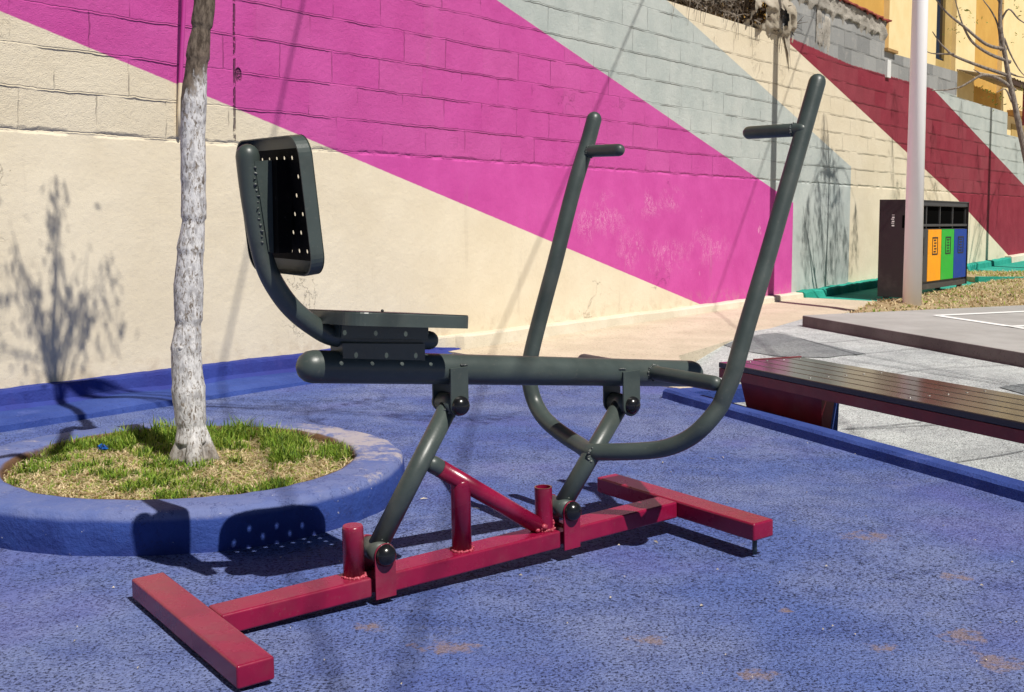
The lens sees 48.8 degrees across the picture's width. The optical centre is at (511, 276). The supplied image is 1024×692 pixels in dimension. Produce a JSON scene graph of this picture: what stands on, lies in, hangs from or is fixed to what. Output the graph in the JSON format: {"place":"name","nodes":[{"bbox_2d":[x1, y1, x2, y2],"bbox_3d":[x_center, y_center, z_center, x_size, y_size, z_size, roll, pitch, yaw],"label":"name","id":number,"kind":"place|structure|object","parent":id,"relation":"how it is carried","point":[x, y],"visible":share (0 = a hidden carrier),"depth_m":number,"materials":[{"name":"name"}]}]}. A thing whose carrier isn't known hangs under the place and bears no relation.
{"place":"outdoors","nodes":[
{"label":"outdoors","id":0,"kind":"place"},
{"bbox_2d":[0,383,1023,691],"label":"blue rubber floor","id":1,"kind":"structure","parent":0,"point":[910,589],"depth_m":2.99,"materials":[{"name":"blue rubber"}]},
{"bbox_2d":[0,419,404,556],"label":"tree planter","id":2,"kind":"object","parent":1,"relation":"on","point":[363,484],"visible":0.71,"depth_m":3.33,"materials":[{"name":"blue concrete"}]},
{"bbox_2d":[3,414,355,499],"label":"planter grass","id":3,"kind":"structure","parent":2,"relation":"in","point":[125,454],"depth_m":3.90,"materials":[{"name":"plant"}]},
{"bbox_2d":[97,444,107,450],"bbox_3d":[-1.485,0.619,4.096,0.050,0.028,0.030,0,3,0],"label":"plastic scrap","id":4,"kind":"object","parent":3,"relation":"on","point":[102,447],"visible":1,"depth_m":4.09,"materials":[{"name":"blue plastic"}]},
{"bbox_2d":[165,0,220,469],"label":"planter tree","id":5,"kind":"object","parent":3,"relation":"in","point":[193,439],"visible":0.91,"depth_m":3.92,"materials":[{"name":"white plant"}]},
{"bbox_2d":[0,347,459,432],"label":"blue kerb","id":6,"kind":"structure","parent":1,"relation":"on","point":[35,405],"depth_m":5.63,"materials":[{"name":"paint"}]},
{"bbox_2d":[132,74,825,688],"bbox_3d":[-0.022,0.135,3.073,1.858,1.382,0.710,-4,6,-36],"label":"exercise machine","id":7,"kind":"object","parent":1,"relation":"on","point":[382,346],"visible":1,"depth_m":2.95,"materials":[{"name":"paint"}]},
{"bbox_2d":[74,456,1016,683],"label":"leaf litter","id":8,"kind":"object","parent":1,"relation":"on","point":[624,576],"visible":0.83,"depth_m":3.06,"materials":[{"name":"brown plant"}]},
{"bbox_2d":[662,384,1023,502],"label":"bench kerb","id":9,"kind":"structure","parent":1,"relation":"on","point":[976,478],"depth_m":4.63,"materials":[{"name":"blue paint"}]},
{"bbox_2d":[448,298,876,387],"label":"concrete walk","id":10,"kind":"structure","parent":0,"point":[695,337],"depth_m":8.73,"materials":[{"name":"beige concrete"}]},
{"bbox_2d":[436,292,803,348],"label":"cream kerb","id":11,"kind":"structure","parent":10,"relation":"on","point":[484,338],"depth_m":8.99,"materials":[{"name":"beige concrete"}]},
{"bbox_2d":[696,312,1023,480],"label":"stone tiles","id":12,"kind":"object","parent":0,"point":[947,443],"visible":0.17,"depth_m":6.64,"materials":[{"name":"grey stone"}]},
{"bbox_2d":[725,333,864,357],"bbox_3d":[1.965,0.510,8.336,0.675,0.036,1.390,0,3,-14],"label":"grey tile patch","id":13,"kind":"object","parent":12,"relation":"on","point":[776,344],"visible":0.94,"depth_m":8.17,"materials":[{"name":"tile"}]},
{"bbox_2d":[719,356,1023,443],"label":"park bench","id":14,"kind":"object","parent":12,"relation":"on","point":[810,391],"visible":0.89,"depth_m":4.94,"materials":[{"name":"brown wood"}]},
{"bbox_2d":[780,332,1023,461],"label":"tile seams","id":15,"kind":"object","parent":12,"relation":"on","point":[918,370],"visible":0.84,"depth_m":6.79,"materials":[{"name":"grey concrete"}]},
{"bbox_2d":[1001,384,1023,393],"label":"grey tile patch","id":16,"kind":"object","parent":12,"relation":"on","point":[1016,388],"visible":1,"depth_m":6.36,"materials":[{"name":"grey tile"}]},
{"bbox_2d":[802,305,1023,366],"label":"court slab","id":17,"kind":"structure","parent":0,"point":[925,329],"depth_m":8.72,"materials":[{"name":"grey concrete"}]},
{"bbox_2d":[933,311,1023,328],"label":"court line","id":18,"kind":"object","parent":17,"relation":"on","point":[942,315],"visible":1,"depth_m":9.59,"materials":[{"name":"white paint"}]},
{"bbox_2d":[822,261,1023,312],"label":"path and bank","id":19,"kind":"structure","parent":0,"point":[868,295],"depth_m":12.43,"materials":[{"name":"teal paint"}]},
{"bbox_2d":[0,0,1023,388],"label":"painted wall","id":20,"kind":"structure","parent":19,"relation":"on","point":[444,136],"depth_m":7.75,"materials":[{"name":"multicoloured paint"}]},
{"bbox_2d":[177,0,185,135],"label":"conduit","id":21,"kind":"object","parent":20,"relation":"attached to","point":[182,40],"visible":0.87,"depth_m":5.94,"materials":[{"name":"metal"}]},
{"bbox_2d":[667,0,805,51],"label":"dry brush","id":22,"kind":"object","parent":20,"relation":"on","point":[732,10],"visible":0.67,"depth_m":11.10,"materials":[{"name":"brown plant"}]},
{"bbox_2d":[743,0,796,67],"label":"rag","id":23,"kind":"object","parent":20,"relation":"on","point":[771,24],"visible":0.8,"depth_m":11.56,"materials":[{"name":"white fabric"}]},
{"bbox_2d":[796,257,1010,297],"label":"teal kerb","id":24,"kind":"structure","parent":19,"relation":"on","point":[832,290],"depth_m":13.46,"materials":[{"name":"paint"}]},
{"bbox_2d":[902,0,927,305],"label":"lamp post","id":25,"kind":"object","parent":19,"relation":"on","point":[913,255],"visible":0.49,"depth_m":10.43,"materials":[{"name":"white metal"}]},
{"bbox_2d":[877,200,968,297],"bbox_3d":[4.714,-0.329,12.867,0.380,1.067,1.947,3,4,38],"label":"recycling station","id":26,"kind":"object","parent":19,"relation":"on","point":[945,240],"visible":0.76,"depth_m":12.47,"materials":[{"name":"metal"}]},
{"bbox_2d":[922,230,927,281],"bbox_3d":[4.411,-0.221,12.198,0.026,0.570,0.439,3,4,38],"label":"door","id":27,"kind":"structure","parent":26,"relation":"in","point":[925,232],"depth_m":12.30,"materials":[{"name":"grey paint"}]},
{"bbox_2d":[927,229,941,281],"bbox_3d":[4.695,-0.239,12.563,0.026,0.570,0.457,3,4,38],"label":"door","id":28,"kind":"structure","parent":26,"relation":"in","point":[934,236],"depth_m":12.54,"materials":[{"name":"orange paint"}]},
{"bbox_2d":[940,229,953,279],"bbox_3d":[4.986,-0.257,12.930,0.026,0.570,0.457,3,4,38],"label":"door","id":29,"kind":"structure","parent":26,"relation":"in","point":[947,235],"depth_m":12.91,"materials":[{"name":"green paint"}]},
{"bbox_2d":[953,229,966,277],"bbox_3d":[5.279,-0.275,13.315,0.026,0.570,0.480,3,4,38],"label":"door","id":30,"kind":"structure","parent":26,"relation":"in","point":[960,235],"depth_m":13.29,"materials":[{"name":"blue paint"}]},
{"bbox_2d":[850,274,1023,312],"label":"bank grass","id":31,"kind":"structure","parent":19,"relation":"on","point":[985,298],"depth_m":11.70,"materials":[{"name":"plant"}]},
{"bbox_2d":[927,0,1023,162],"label":"sparse tree","id":32,"kind":"object","parent":19,"relation":"on","point":[1002,46],"visible":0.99,"depth_m":11.28,"materials":[{"name":"brown plant"}]},
{"bbox_2d":[967,272,1009,281],"bbox_3d":[7.248,0.070,15.534,2.400,0.185,1.579,0,3,0],"label":"bank bed","id":33,"kind":"object","parent":19,"relation":"on","point":[970,278],"visible":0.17,"depth_m":14.98,"materials":[{"name":"soil"}]},
{"bbox_2d":[967,269,1023,276],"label":"edging grass","id":34,"kind":"structure","parent":33,"relation":"on","point":[1004,274],"depth_m":15.52,"materials":[{"name":"plant"}]},
{"bbox_2d":[975,276,1023,282],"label":"planter edge","id":35,"kind":"object","parent":19,"relation":"on","point":[978,279],"visible":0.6,"depth_m":14.62,"materials":[{"name":"teal paint"}]},
{"bbox_2d":[1005,253,1023,262],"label":"pale kerb","id":36,"kind":"structure","parent":19,"relation":"on","point":[1017,257],"depth_m":19.28,"materials":[{"name":"white concrete"}]},
{"label":"ground","id":37,"kind":"structure","parent":0,"visible":0},
{"bbox_2d":[722,0,1023,136],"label":"yellow building","id":38,"kind":"structure","parent":37,"relation":"on","point":[898,13],"depth_m":27.57,"materials":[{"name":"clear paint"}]},
{"bbox_2d":[936,0,942,60],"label":"window","id":39,"kind":"structure","parent":38,"relation":"in","point":[939,10],"depth_m":26.30,"materials":[{"name":"grey glass"}]},
{"bbox_2d":[1011,124,1017,136],"bbox_3d":[13.971,-4.015,31.305,0.019,0.400,0.900,3,4,38],"label":"window","id":40,"kind":"structure","parent":38,"relation":"in","point":[1013,127],"depth_m":31.14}
]}

